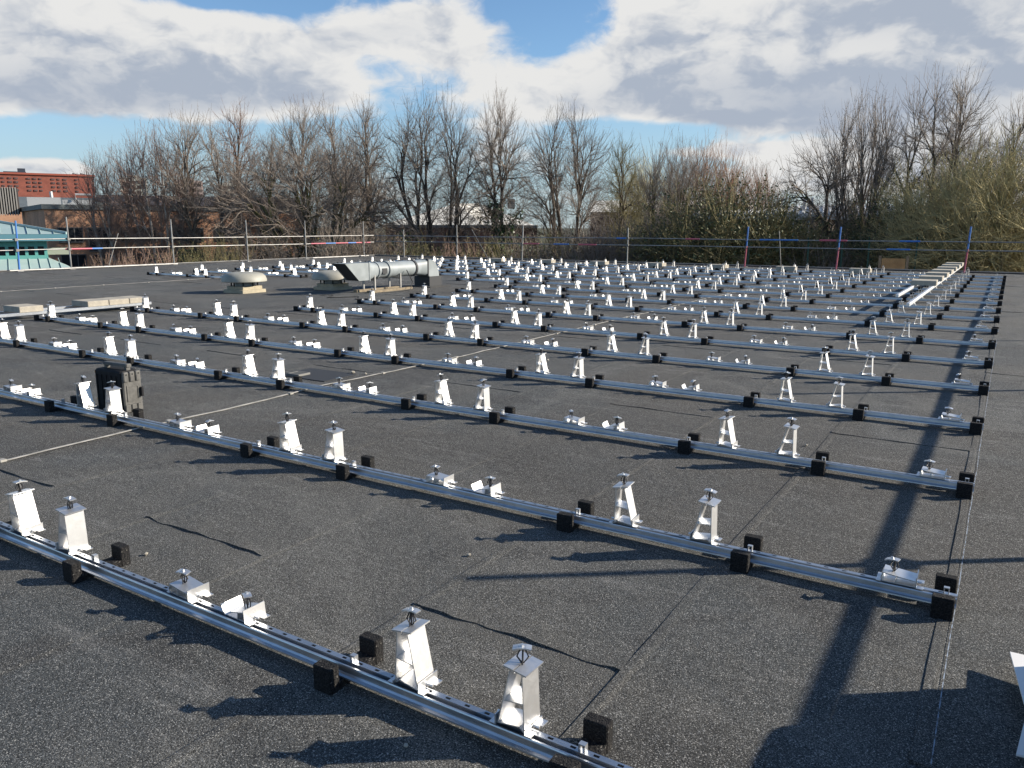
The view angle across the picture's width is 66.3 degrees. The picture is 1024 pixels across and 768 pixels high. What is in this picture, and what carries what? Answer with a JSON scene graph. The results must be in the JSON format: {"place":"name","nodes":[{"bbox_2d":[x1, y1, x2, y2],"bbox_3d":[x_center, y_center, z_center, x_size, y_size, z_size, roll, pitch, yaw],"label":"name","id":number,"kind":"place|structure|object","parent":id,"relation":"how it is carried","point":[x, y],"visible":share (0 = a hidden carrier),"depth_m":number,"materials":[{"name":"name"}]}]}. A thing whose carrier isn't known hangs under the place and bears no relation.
{"place":"outdoors","nodes":[
{"label":"outdoors","id":0,"kind":"place"},
{"bbox_2d":[0,220,69,269],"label":"teal pavilion","id":1,"kind":"structure","parent":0,"point":[33,259],"depth_m":39.59,"materials":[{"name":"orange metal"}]},
{"bbox_2d":[0,168,94,197],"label":"red block","id":2,"kind":"structure","parent":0,"point":[32,184],"depth_m":218.18,"materials":[{"name":"brick"}]},
{"bbox_2d":[0,191,95,223],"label":"grey roofed building","id":3,"kind":"structure","parent":0,"point":[17,218],"depth_m":81.70,"materials":[{"name":"orange brick"}]},
{"bbox_2d":[95,195,279,206],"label":"dark terrace","id":4,"kind":"structure","parent":0,"point":[174,202],"depth_m":109.35,"materials":[{"name":"brick"}]},
{"bbox_2d":[381,199,537,258],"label":"warehouse","id":5,"kind":"structure","parent":0,"point":[481,232],"depth_m":90.49,"materials":[{"name":"brick"}]},
{"bbox_2d":[0,0,1023,227],"label":"sky","id":6,"kind":"structure","parent":0,"point":[74,73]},
{"bbox_2d":[590,200,697,260],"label":"warehouse","id":7,"kind":"structure","parent":0,"point":[600,228],"depth_m":127.12,"materials":[{"name":"brick"}]},
{"bbox_2d":[311,228,1019,258],"bbox_3d":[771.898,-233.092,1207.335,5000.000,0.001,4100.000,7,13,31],"label":"ground","id":8,"kind":"structure","parent":0,"point":[539,229],"depth_m":628.59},
{"bbox_2d":[55,140,161,265],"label":"birch tree","id":9,"kind":"object","parent":8,"relation":"on","point":[95,232],"visible":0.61,"depth_m":50.05,"materials":[{"name":"brown plant"}]},
{"bbox_2d":[83,250,143,266],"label":"shrub","id":10,"kind":"object","parent":8,"relation":"on","point":[119,259],"visible":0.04,"depth_m":41.09,"materials":[{"name":"brown plant"}]},
{"bbox_2d":[91,115,207,263],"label":"birch tree","id":11,"kind":"object","parent":8,"relation":"on","point":[143,184],"visible":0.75,"depth_m":49.09,"materials":[{"name":"brown plant"}]},
{"bbox_2d":[113,243,190,264],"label":"shrub","id":12,"kind":"object","parent":8,"relation":"on","point":[165,261],"visible":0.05,"depth_m":43.09,"materials":[{"name":"brown plant"}]},
{"bbox_2d":[20,204,302,266],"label":"brick building","id":13,"kind":"structure","parent":8,"relation":"on","point":[50,216],"depth_m":54.26,"materials":[{"name":"brown brick"}]},
{"bbox_2d":[0,187,20,214],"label":"louvre screen","id":14,"kind":"object","parent":13,"relation":"on","point":[9,200],"visible":1,"depth_m":61.16,"materials":[{"name":"grey metal"}]},
{"bbox_2d":[27,193,105,205],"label":"roof plant","id":15,"kind":"object","parent":13,"relation":"on","point":[31,201],"visible":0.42,"depth_m":59.13,"materials":[{"name":"silver metal"}]},
{"bbox_2d":[57,227,83,242],"bbox_3d":[-30.061,-10.147,53.460,1.502,1.026,0.130,-8,14,-36],"label":"window","id":16,"kind":"structure","parent":13,"relation":"in","point":[71,230],"depth_m":53.55,"materials":[{"name":"black glass"}]},
{"bbox_2d":[60,254,87,266],"bbox_3d":[-30.040,-8.343,53.842,1.568,1.107,0.130,-8,14,-36],"label":"window","id":17,"kind":"structure","parent":13,"relation":"in","point":[78,260],"depth_m":53.85,"materials":[{"name":"black glass"}]},
{"bbox_2d":[87,227,111,251],"bbox_3d":[-28.673,-10.035,54.539,1.436,1.663,0.130,-8,14,-36],"label":"window","id":18,"kind":"structure","parent":13,"relation":"in","point":[104,234],"depth_m":54.41,"materials":[{"name":"black glass"}]},
{"bbox_2d":[148,241,207,263],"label":"shrub","id":19,"kind":"object","parent":8,"relation":"on","point":[194,258],"visible":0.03,"depth_m":44.78,"materials":[{"name":"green plant"}]},
{"bbox_2d":[138,104,260,260],"bbox_3d":[-19.995,-10.375,50.044,7.350,14.829,7.705,0,11,-1],"label":"bare tree","id":20,"kind":"object","parent":8,"relation":"on","point":[187,144],"visible":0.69,"depth_m":48.98,"materials":[{"name":"brown plant"}]},
{"bbox_2d":[177,232,258,261],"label":"shrub","id":21,"kind":"object","parent":8,"relation":"on","point":[217,257],"visible":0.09,"depth_m":43.35,"materials":[{"name":"brown plant"}]},
{"bbox_2d":[200,97,280,259],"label":"bare tree","id":22,"kind":"object","parent":8,"relation":"on","point":[239,141],"visible":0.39,"depth_m":52.75,"materials":[{"name":"brown plant"}]},
{"bbox_2d":[211,227,302,260],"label":"shrub","id":23,"kind":"object","parent":8,"relation":"on","point":[269,255],"visible":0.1,"depth_m":45.10,"materials":[{"name":"brown plant"}]},
{"bbox_2d":[241,126,296,250],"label":"bare tree","id":24,"kind":"object","parent":8,"relation":"on","point":[266,158],"visible":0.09,"depth_m":60.87,"materials":[{"name":"brown plant"}]},
{"bbox_2d":[188,122,415,260],"bbox_3d":[-13.153,-9.861,50.934,14.681,13.580,14.904,-3,12,-13],"label":"spreading tree","id":25,"kind":"object","parent":8,"relation":"on","point":[307,209],"visible":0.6,"depth_m":48.55,"materials":[{"name":"brown plant"}]},
{"bbox_2d":[258,92,364,256],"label":"bare tree","id":26,"kind":"object","parent":8,"relation":"on","point":[303,125],"visible":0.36,"depth_m":55.67,"materials":[{"name":"brown plant"}]},
{"bbox_2d":[295,123,391,255],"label":"bare tree","id":27,"kind":"object","parent":8,"relation":"on","point":[344,149],"visible":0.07,"depth_m":62.06,"materials":[{"name":"brown plant"}]},
{"bbox_2d":[304,215,384,256],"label":"shrub","id":28,"kind":"object","parent":8,"relation":"on","point":[343,247],"visible":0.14,"depth_m":45.00,"materials":[{"name":"brown plant"}]},
{"bbox_2d":[327,93,406,254],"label":"bare tree","id":29,"kind":"object","parent":8,"relation":"on","point":[366,144],"visible":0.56,"depth_m":54.77,"materials":[{"name":"brown plant"}]},
{"bbox_2d":[345,227,423,255],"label":"shrub","id":30,"kind":"object","parent":8,"relation":"on","point":[383,246],"visible":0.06,"depth_m":45.46,"materials":[{"name":"brown plant"}]},
{"bbox_2d":[391,237,453,256],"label":"shrub","id":31,"kind":"object","parent":8,"relation":"on","point":[418,249],"visible":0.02,"depth_m":44.70,"materials":[{"name":"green plant"}]},
{"bbox_2d":[350,79,513,256],"bbox_3d":[-4.572,-11.196,50.396,10.087,16.367,9.922,4,12,20],"label":"bare tree","id":32,"kind":"object","parent":8,"relation":"on","point":[453,183],"visible":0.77,"depth_m":49.18,"materials":[{"name":"brown plant"}]},
{"bbox_2d":[432,237,496,257],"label":"shrub","id":33,"kind":"object","parent":8,"relation":"on","point":[449,253],"visible":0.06,"depth_m":44.17,"materials":[{"name":"brown plant"}]},
{"bbox_2d":[453,235,534,258],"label":"shrub","id":34,"kind":"object","parent":8,"relation":"on","point":[491,251],"visible":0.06,"depth_m":43.50,"materials":[{"name":"brown plant"}]},
{"bbox_2d":[457,81,543,257],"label":"bare tree","id":35,"kind":"object","parent":8,"relation":"on","point":[495,214],"visible":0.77,"depth_m":48.94,"materials":[{"name":"brown plant"}]},
{"bbox_2d":[357,221,646,258],"bbox_3d":[0.278,-6.397,48.896,19.788,7.544,8.131,0,11,1],"label":"hedge","id":36,"kind":"object","parent":8,"relation":"on","point":[408,249],"visible":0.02,"depth_m":48.26,"materials":[{"name":"brown plant"}]},
{"bbox_2d":[0,255,1023,767],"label":"roof","id":37,"kind":"structure","parent":8,"relation":"on","point":[660,655],"depth_m":4.11,"materials":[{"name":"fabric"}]},
{"bbox_2d":[94,361,143,412],"bbox_3d":[-3.455,0.015,6.880,0.451,0.416,0.183,6,13,27],"label":"tool case","id":38,"kind":"object","parent":37,"relation":"on","point":[126,377],"visible":0.94,"depth_m":6.80,"materials":[{"name":"black plastic"}]},
{"bbox_2d":[0,217,373,271],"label":"guardrail","id":39,"kind":"object","parent":37,"relation":"on","point":[16,239],"visible":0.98,"depth_m":31.18,"materials":[{"name":"grey metal"}]},
{"bbox_2d":[147,266,250,277],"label":"mounting rail","id":40,"kind":"object","parent":37,"relation":"on","point":[196,273],"visible":0.74,"depth_m":24.74,"materials":[{"name":"metal"}]},
{"bbox_2d":[221,271,266,293],"bbox_3d":[-6.509,-2.479,19.075,1.068,0.498,1.068,7,13,31],"label":"roof vent","id":41,"kind":"object","parent":37,"relation":"on","point":[243,282],"visible":1,"depth_m":18.78,"materials":[{"name":"plastic"}]},
{"bbox_2d":[193,263,307,277],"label":"mounting rail","id":42,"kind":"object","parent":37,"relation":"on","point":[294,273],"visible":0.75,"depth_m":25.46,"materials":[{"name":"metal"}]},
{"bbox_2d":[234,261,335,272],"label":"mounting rail","id":43,"kind":"object","parent":37,"relation":"on","point":[288,270],"visible":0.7,"depth_m":27.52,"materials":[{"name":"metal"}]},
{"bbox_2d":[0,479,631,767],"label":"mounting rail","id":44,"kind":"object","parent":37,"relation":"on","point":[414,677],"visible":1,"depth_m":2.73,"materials":[{"name":"metal"}]},
{"bbox_2d":[285,368,356,381],"bbox_3d":[-2.115,-0.112,8.533,0.700,0.026,0.490,7,13,31],"label":"felt repair patch","id":45,"kind":"object","parent":37,"relation":"on","point":[315,374],"visible":0.94,"depth_m":8.49,"materials":[{"name":"grey"}]},
{"bbox_2d":[312,270,351,290],"bbox_3d":[-4.587,-2.665,20.054,1.046,0.488,1.046,7,13,31],"label":"roof vent","id":46,"kind":"object","parent":37,"relation":"on","point":[332,280],"visible":0.77,"depth_m":19.74,"materials":[{"name":"plastic"}]},
{"bbox_2d":[332,259,450,292],"bbox_3d":[-3.041,-2.779,20.016,0.840,0.743,3.839,7,13,31],"label":"fan duct","id":47,"kind":"object","parent":37,"relation":"on","point":[426,271],"visible":0.99,"depth_m":19.78,"materials":[{"name":"grey metal"}]},
{"bbox_2d":[0,275,807,462],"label":"lightning tape","id":48,"kind":"object","parent":37,"relation":"on","point":[5,460],"visible":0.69,"depth_m":7.21,"materials":[{"name":"metal"}]},
{"bbox_2d":[0,375,957,621],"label":"mounting rail","id":49,"kind":"object","parent":37,"relation":"on","point":[941,596],"visible":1,"depth_m":4.33,"materials":[{"name":"metal"}]},
{"bbox_2d":[0,319,974,499],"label":"mounting rail","id":50,"kind":"object","parent":37,"relation":"on","point":[820,464],"visible":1,"depth_m":6.43,"materials":[{"name":"metal"}]},
{"bbox_2d":[0,306,81,313],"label":"cross rail","id":51,"kind":"object","parent":50,"relation":"attached to","point":[60,307],"visible":0.21,"depth_m":14.40,"materials":[{"name":"metal"}]},
{"bbox_2d":[3,304,43,312],"bbox_3d":[-8.518,-1.323,13.675,0.540,0.100,0.400,7,13,31],"label":"concrete slab","id":52,"kind":"object","parent":51,"relation":"on","point":[20,308],"depth_m":13.55,"materials":[{"name":"beige concrete"}]},
{"bbox_2d":[72,299,108,306],"bbox_3d":[-7.886,-1.519,14.662,0.540,0.100,0.400,7,13,31],"label":"concrete slab","id":53,"kind":"object","parent":51,"relation":"on","point":[90,302],"depth_m":14.54,"materials":[{"name":"beige concrete"}]},
{"bbox_2d":[93,297,128,304],"bbox_3d":[-7.668,-1.587,15.003,0.540,0.100,0.400,7,13,31],"label":"concrete slab","id":54,"kind":"object","parent":51,"relation":"on","point":[114,300],"depth_m":14.91,"materials":[{"name":"beige concrete"}]},
{"bbox_2d":[0,302,151,317],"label":"cross rail","id":55,"kind":"object","parent":50,"relation":"attached to","point":[64,310],"visible":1,"depth_m":14.13,"materials":[{"name":"metal"}]},
{"bbox_2d":[34,301,984,435],"bbox_3d":[-2.173,-0.528,9.824,13.956,0.340,0.280,7,13,31],"label":"mounting rail","id":56,"kind":"object","parent":37,"relation":"on","point":[862,412],"visible":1,"depth_m":8.27,"materials":[{"name":"metal"}]},
{"bbox_2d":[130,294,989,395],"bbox_3d":[-1.246,-0.815,11.267,13.951,0.341,0.279,7,13,31],"label":"mounting rail","id":57,"kind":"object","parent":37,"relation":"on","point":[889,379],"visible":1,"depth_m":9.85,"materials":[{"name":"metal"}]},
{"bbox_2d":[272,259,1003,299],"bbox_3d":[0.981,-3.360,23.992,23.979,0.341,0.280,7,13,31],"label":"mounting rail","id":58,"kind":"object","parent":37,"relation":"on","point":[956,295],"visible":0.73,"depth_m":21.58,"materials":[{"name":"metal"}]},
{"bbox_2d":[293,294,993,368],"bbox_3d":[0.740,-0.968,12.059,11.444,0.341,0.280,7,13,31],"label":"mounting rail","id":59,"kind":"object","parent":37,"relation":"on","point":[907,356],"visible":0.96,"depth_m":11.19,"materials":[{"name":"metal"}]},
{"bbox_2d":[306,259,1003,293],"bbox_3d":[1.905,-3.648,25.437,23.979,0.341,0.280,7,13,31],"label":"mounting rail","id":60,"kind":"object","parent":37,"relation":"on","point":[961,290],"visible":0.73,"depth_m":23.09,"materials":[{"name":"metal"}]},
{"bbox_2d":[337,258,1004,289],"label":"mounting rail","id":61,"kind":"object","parent":37,"relation":"on","point":[687,275],"visible":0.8,"depth_m":24.94,"materials":[{"name":"metal"}]},
{"bbox_2d":[357,288,995,349],"bbox_3d":[1.665,-1.255,13.504,11.444,0.341,0.281,7,13,31],"label":"mounting rail","id":62,"kind":"object","parent":37,"relation":"on","point":[922,339],"visible":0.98,"depth_m":12.71,"materials":[{"name":"metal"}]},
{"bbox_2d":[365,257,1005,285],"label":"mounting rail","id":63,"kind":"object","parent":37,"relation":"on","point":[686,272],"visible":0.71,"depth_m":26.61,"materials":[{"name":"metal"}]},
{"bbox_2d":[391,254,1005,281],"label":"mounting rail","id":64,"kind":"object","parent":37,"relation":"on","point":[745,271],"visible":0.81,"depth_m":28.23,"materials":[{"name":"metal"}]},
{"bbox_2d":[375,225,1023,272],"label":"guardrail","id":65,"kind":"object","parent":37,"relation":"on","point":[745,239],"visible":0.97,"depth_m":31.92,"materials":[{"name":"grey metal"}]},
{"bbox_2d":[410,283,998,334],"bbox_3d":[2.589,-1.543,14.948,11.445,0.341,0.280,7,13,31],"label":"mounting rail","id":66,"kind":"object","parent":37,"relation":"on","point":[930,326],"visible":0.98,"depth_m":14.19,"materials":[{"name":"metal"}]},
{"bbox_2d":[415,253,1006,278],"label":"mounting rail","id":67,"kind":"object","parent":37,"relation":"on","point":[809,271],"visible":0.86,"depth_m":29.66,"materials":[{"name":"metal"}]},
{"bbox_2d":[906,266,961,305],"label":"cross rail","id":68,"kind":"object","parent":67,"relation":"attached to","point":[916,298],"visible":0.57,"depth_m":14.69,"materials":[{"name":"metal"}]},
{"bbox_2d":[911,279,937,285],"bbox_3d":[8.889,-2.193,16.899,0.480,0.100,0.620,7,13,30],"label":"concrete slab","id":69,"kind":"object","parent":68,"relation":"on","point":[929,282],"depth_m":16.68,"materials":[{"name":"grey concrete"}]},
{"bbox_2d":[455,281,999,322],"bbox_3d":[3.514,-1.830,16.393,11.445,0.341,0.279,7,13,31],"label":"mounting rail","id":70,"kind":"object","parent":37,"relation":"on","point":[883,313],"visible":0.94,"depth_m":15.70,"materials":[{"name":"metal"}]},
{"bbox_2d":[456,271,1002,305],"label":"mounting rail","id":71,"kind":"object","parent":37,"relation":"on","point":[830,295],"visible":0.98,"depth_m":19.32,"materials":[{"name":"metal"}]},
{"bbox_2d":[494,275,1000,313],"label":"mounting rail","id":72,"kind":"object","parent":37,"relation":"on","point":[894,305],"visible":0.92,"depth_m":17.31,"materials":[{"name":"metal"}]},
{"bbox_2d":[930,341,996,764],"bbox_3d":[3.852,0.338,6.409,0.010,0.001,12.000,7,13,31],"label":"chalk line","id":73,"kind":"object","parent":37,"relation":"on","point":[954,609],"visible":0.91,"depth_m":3.15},
{"bbox_2d":[1010,652,1023,757],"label":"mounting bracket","id":74,"kind":"object","parent":37,"relation":"on","point":[1018,661],"visible":1,"depth_m":2.69,"materials":[{"name":"silver metal"}]},
{"bbox_2d":[486,230,563,259],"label":"shrub","id":75,"kind":"object","parent":8,"relation":"on","point":[531,252],"visible":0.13,"depth_m":42.64,"materials":[{"name":"brown plant"}]},
{"bbox_2d":[513,228,583,259],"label":"shrub","id":76,"kind":"object","parent":8,"relation":"on","point":[551,247],"visible":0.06,"depth_m":44.07,"materials":[{"name":"brown plant"}]},
{"bbox_2d":[504,95,621,257],"bbox_3d":[3.449,-11.342,52.882,8.108,15.708,9.116,3,12,13],"label":"bare tree","id":77,"kind":"object","parent":8,"relation":"on","point":[553,192],"visible":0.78,"depth_m":51.60,"materials":[{"name":"brown plant"}]},
{"bbox_2d":[527,221,642,260],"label":"shrub","id":78,"kind":"object","parent":8,"relation":"on","point":[569,256],"visible":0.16,"depth_m":42.35,"materials":[{"name":"brown plant"}]},
{"bbox_2d":[566,207,662,261],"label":"shrub","id":79,"kind":"object","parent":8,"relation":"on","point":[612,245],"visible":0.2,"depth_m":42.50,"materials":[{"name":"brown plant"}]},
{"bbox_2d":[589,130,658,255],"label":"bare tree","id":80,"kind":"object","parent":8,"relation":"on","point":[623,207],"visible":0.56,"depth_m":55.58,"materials":[{"name":"brown plant"}]},
{"bbox_2d":[593,211,686,261],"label":"shrub","id":81,"kind":"object","parent":8,"relation":"on","point":[642,223],"visible":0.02,"depth_m":45.06,"materials":[{"name":"green plant"}]},
{"bbox_2d":[599,149,690,242],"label":"bare tree","id":82,"kind":"object","parent":8,"relation":"on","point":[642,190],"visible":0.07,"depth_m":68.53,"materials":[{"name":"brown plant"}]},
{"bbox_2d":[606,198,713,263],"bbox_3d":[9.098,-6.150,44.989,7.778,8.834,7.379,-7,14,-34],"label":"shrub","id":83,"kind":"object","parent":8,"relation":"on","point":[647,228],"visible":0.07,"depth_m":43.58,"materials":[{"name":"green plant"}]},
{"bbox_2d":[616,126,725,242],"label":"willow tree","id":84,"kind":"object","parent":8,"relation":"on","point":[677,174],"visible":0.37,"depth_m":61.76,"materials":[{"name":"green plant"}]},
{"bbox_2d":[610,172,815,264],"bbox_3d":[9.697,-6.126,41.887,10.358,10.042,10.799,-10,15,-41],"label":"shrub","id":85,"kind":"object","parent":8,"relation":"on","point":[648,249],"visible":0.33,"depth_m":40.18,"materials":[{"name":"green plant"}]},
{"bbox_2d":[656,129,769,240],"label":"willow tree","id":86,"kind":"object","parent":8,"relation":"on","point":[723,165],"visible":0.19,"depth_m":65.00,"materials":[{"name":"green plant"}]},
{"bbox_2d":[629,166,835,265],"bbox_3d":[12.001,-6.269,41.667,10.979,10.458,11.447,-3,12,-15],"label":"shrub","id":87,"kind":"object","parent":8,"relation":"on","point":[759,256],"visible":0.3,"depth_m":39.77,"materials":[{"name":"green plant"}]},
{"bbox_2d":[714,151,799,209],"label":"willow tree","id":88,"kind":"object","parent":8,"relation":"on","point":[756,180],"visible":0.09,"depth_m":66.28,"materials":[{"name":"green plant"}]},
{"bbox_2d":[686,181,853,266],"bbox_3d":[13.185,-6.043,42.374,8.876,9.676,9.255,-1,11,-3],"label":"shrub","id":89,"kind":"object","parent":8,"relation":"on","point":[777,221],"visible":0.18,"depth_m":40.09,"materials":[{"name":"green plant"}]},
{"bbox_2d":[712,210,857,267],"bbox_3d":[14.991,-5.218,41.840,7.312,8.145,7.624,-9,15,-39],"label":"shrub","id":90,"kind":"object","parent":8,"relation":"on","point":[833,235],"visible":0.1,"depth_m":40.19,"materials":[{"name":"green plant"}]},
{"bbox_2d":[692,197,932,264],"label":"brick hall","id":91,"kind":"structure","parent":8,"relation":"on","point":[820,209],"depth_m":61.34,"materials":[{"name":"grey"}]},
{"bbox_2d":[748,129,892,253],"bbox_3d":[17.957,-8.645,46.820,8.166,12.863,7.987,7,13,32],"label":"bare tree","id":92,"kind":"object","parent":8,"relation":"on","point":[810,204],"visible":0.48,"depth_m":45.70,"materials":[{"name":"brown plant"}]},
{"bbox_2d":[778,232,866,267],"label":"shrub","id":93,"kind":"object","parent":8,"relation":"on","point":[820,254],"visible":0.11,"depth_m":39.13,"materials":[{"name":"brown plant"}]},
{"bbox_2d":[814,221,895,267],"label":"shrub","id":94,"kind":"object","parent":8,"relation":"on","point":[847,244],"visible":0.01,"depth_m":42.10,"materials":[{"name":"green plant"}]},
{"bbox_2d":[820,224,900,268],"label":"shrub","id":95,"kind":"object","parent":8,"relation":"on","point":[880,254],"visible":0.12,"depth_m":40.18,"materials":[{"name":"green plant"}]},
{"bbox_2d":[816,75,917,261],"bbox_3d":[19.698,-9.079,43.945,5.949,16.027,5.450,-8,14,-36],"label":"bare tree","id":96,"kind":"object","parent":8,"relation":"on","point":[862,189],"visible":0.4,"depth_m":43.06,"materials":[{"name":"brown plant"}]},
{"bbox_2d":[831,155,956,268],"bbox_3d":[19.982,-6.588,41.200,7.258,11.110,6.848,1,11,3],"label":"evergreen bush","id":97,"kind":"object","parent":8,"relation":"on","point":[879,213],"visible":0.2,"depth_m":40.33,"materials":[{"name":"green plant"}]},
{"bbox_2d":[843,186,992,270],"bbox_3d":[20.973,-5.382,40.209,7.936,9.316,7.529,-5,13,-25],"label":"shrub","id":98,"kind":"object","parent":8,"relation":"on","point":[874,261],"visible":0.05,"depth_m":38.90,"materials":[{"name":"brown plant"}]},
{"bbox_2d":[865,61,981,235],"bbox_3d":[21.575,-9.031,41.714,6.189,15.615,6.492,-1,11,-8],"label":"bare tree","id":99,"kind":"object","parent":8,"relation":"on","point":[918,138],"visible":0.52,"depth_m":40.69,"materials":[{"name":"brown plant"}]},
{"bbox_2d":[851,133,1023,271],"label":"hazel bush","id":100,"kind":"object","parent":8,"relation":"on","point":[921,205],"visible":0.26,"depth_m":36.52,"materials":[{"name":"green plant"}]},
{"bbox_2d":[876,115,1023,271],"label":"hazel bush","id":101,"kind":"object","parent":8,"relation":"on","point":[969,177],"visible":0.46,"depth_m":34.11,"materials":[{"name":"green plant"}]},
{"bbox_2d":[900,62,1006,254],"bbox_3d":[23.877,-9.355,42.770,5.771,15.888,5.915,1,11,4],"label":"bare tree","id":102,"kind":"object","parent":8,"relation":"on","point":[958,99],"visible":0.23,"depth_m":41.61,"materials":[{"name":"brown plant"}]},
{"bbox_2d":[893,192,1023,271],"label":"shrub","id":103,"kind":"object","parent":8,"relation":"on","point":[1005,259],"visible":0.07,"depth_m":35.98,"materials":[{"name":"green plant"}]},
{"bbox_2d":[919,122,1022,232],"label":"bare tree","id":104,"kind":"object","parent":8,"relation":"on","point":[987,157],"visible":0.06,"depth_m":49.55,"materials":[{"name":"brown plant"}]},
{"bbox_2d":[962,90,1023,270],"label":"bare tree","id":105,"kind":"object","parent":8,"relation":"on","point":[1021,129],"visible":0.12,"depth_m":37.42,"materials":[{"name":"brown plant"}]},
{"bbox_2d":[878,256,908,268],"bbox_3d":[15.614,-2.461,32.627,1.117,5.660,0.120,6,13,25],"label":"timber gate","id":106,"kind":"structure","parent":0,"point":[892,264],"depth_m":32.10,"materials":[{"name":"brown wood"}]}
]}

